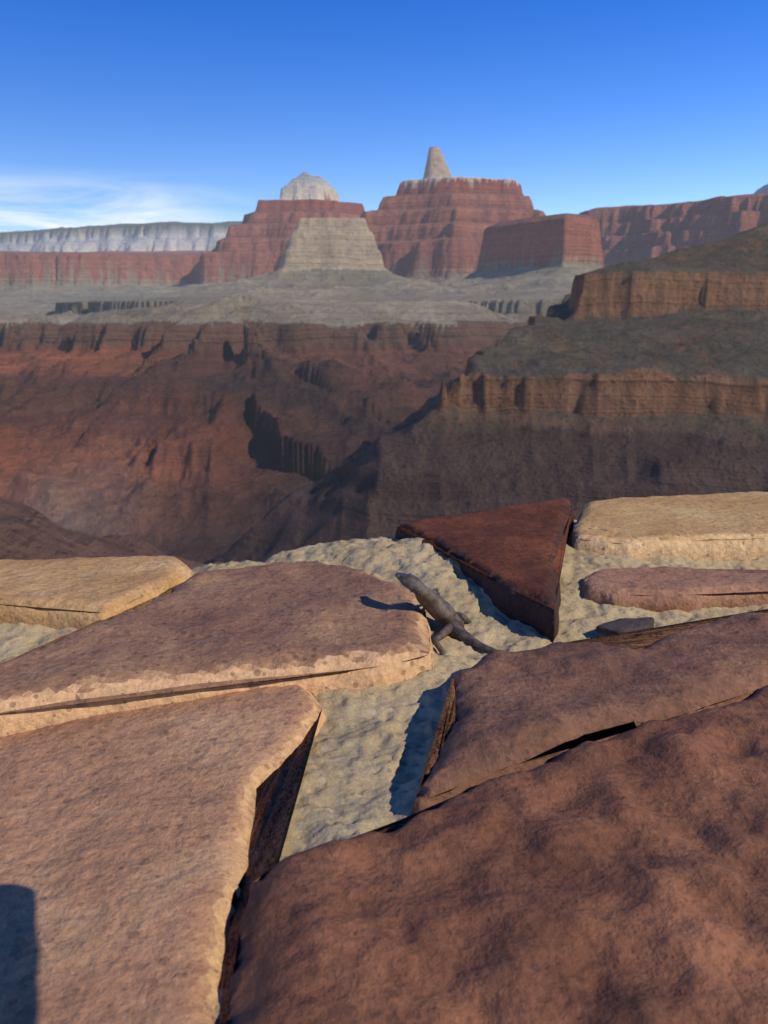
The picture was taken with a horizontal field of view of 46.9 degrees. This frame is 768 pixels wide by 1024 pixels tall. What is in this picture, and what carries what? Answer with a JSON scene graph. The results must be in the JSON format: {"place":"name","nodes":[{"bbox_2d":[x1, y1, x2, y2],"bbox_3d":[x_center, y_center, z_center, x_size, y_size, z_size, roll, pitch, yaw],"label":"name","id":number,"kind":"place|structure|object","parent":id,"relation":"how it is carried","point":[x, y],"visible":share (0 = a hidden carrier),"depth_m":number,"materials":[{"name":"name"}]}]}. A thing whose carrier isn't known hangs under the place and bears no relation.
{"place":"outdoors","nodes":[
{"label":"outdoors","id":0,"kind":"place"},
{"bbox_2d":[0,146,767,569],"bbox_3d":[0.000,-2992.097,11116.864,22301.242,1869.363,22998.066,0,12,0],"label":"canyon","id":1,"kind":"structure","parent":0,"point":[306,360],"depth_m":1972.66,"materials":[{"name":"brown stone"}]},
{"bbox_2d":[0,520,767,1019],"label":"sandy ground","id":2,"kind":"structure","parent":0,"point":[366,760],"depth_m":0.79,"materials":[{"name":"beige sand"}]},
{"bbox_2d":[0,556,193,628],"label":"slab","id":3,"kind":"structure","parent":2,"relation":"on","point":[77,592],"depth_m":0.94,"materials":[{"name":"beige stone"}]},
{"bbox_2d":[0,684,325,1023],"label":"slab","id":4,"kind":"structure","parent":2,"relation":"on","point":[141,849],"depth_m":0.52,"materials":[{"name":"brown stone"}]},
{"bbox_2d":[0,561,433,736],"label":"slab","id":5,"kind":"structure","parent":2,"relation":"on","point":[315,628],"depth_m":0.77,"materials":[{"name":"brown stone"}]},
{"bbox_2d":[395,572,496,654],"bbox_3d":[0.066,0.090,0.871,0.108,0.065,0.170,-2,13,-10],"label":"lizard","id":6,"kind":"object","parent":2,"relation":"on","point":[441,610],"visible":0.93,"depth_m":0.85},
{"bbox_2d":[395,498,573,642],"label":"slab","id":7,"kind":"structure","parent":2,"relation":"on","point":[510,558],"depth_m":1.03,"materials":[{"name":"red stone"}]},
{"bbox_2d":[226,685,767,1023],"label":"slab","id":8,"kind":"structure","parent":2,"relation":"on","point":[621,878],"depth_m":0.44,"materials":[{"name":"red stone"}]},
{"bbox_2d":[412,609,767,813],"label":"slab","id":9,"kind":"structure","parent":2,"relation":"on","point":[505,712],"depth_m":0.68,"materials":[{"name":"brown stone"}]},
{"bbox_2d":[596,617,654,634],"bbox_3d":[0.242,0.112,0.874,0.068,0.010,0.032,-7,14,-29],"label":"shard","id":10,"kind":"object","parent":2,"relation":"on","point":[621,625],"visible":0.91,"depth_m":0.86,"materials":[{"name":"stone"}]},
{"bbox_2d":[570,491,767,560],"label":"slab","id":11,"kind":"structure","parent":2,"relation":"on","point":[722,526],"depth_m":1.15,"materials":[{"name":"beige stone"}]},
{"bbox_2d":[581,566,767,611],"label":"slab","id":12,"kind":"structure","parent":2,"relation":"on","point":[664,588],"depth_m":0.95,"materials":[{"name":"stone"}]},
{"bbox_2d":[0,0,767,231],"label":"sky","id":13,"kind":"structure","parent":0,"point":[112,112],"materials":[{"name":"blue"}]}
]}

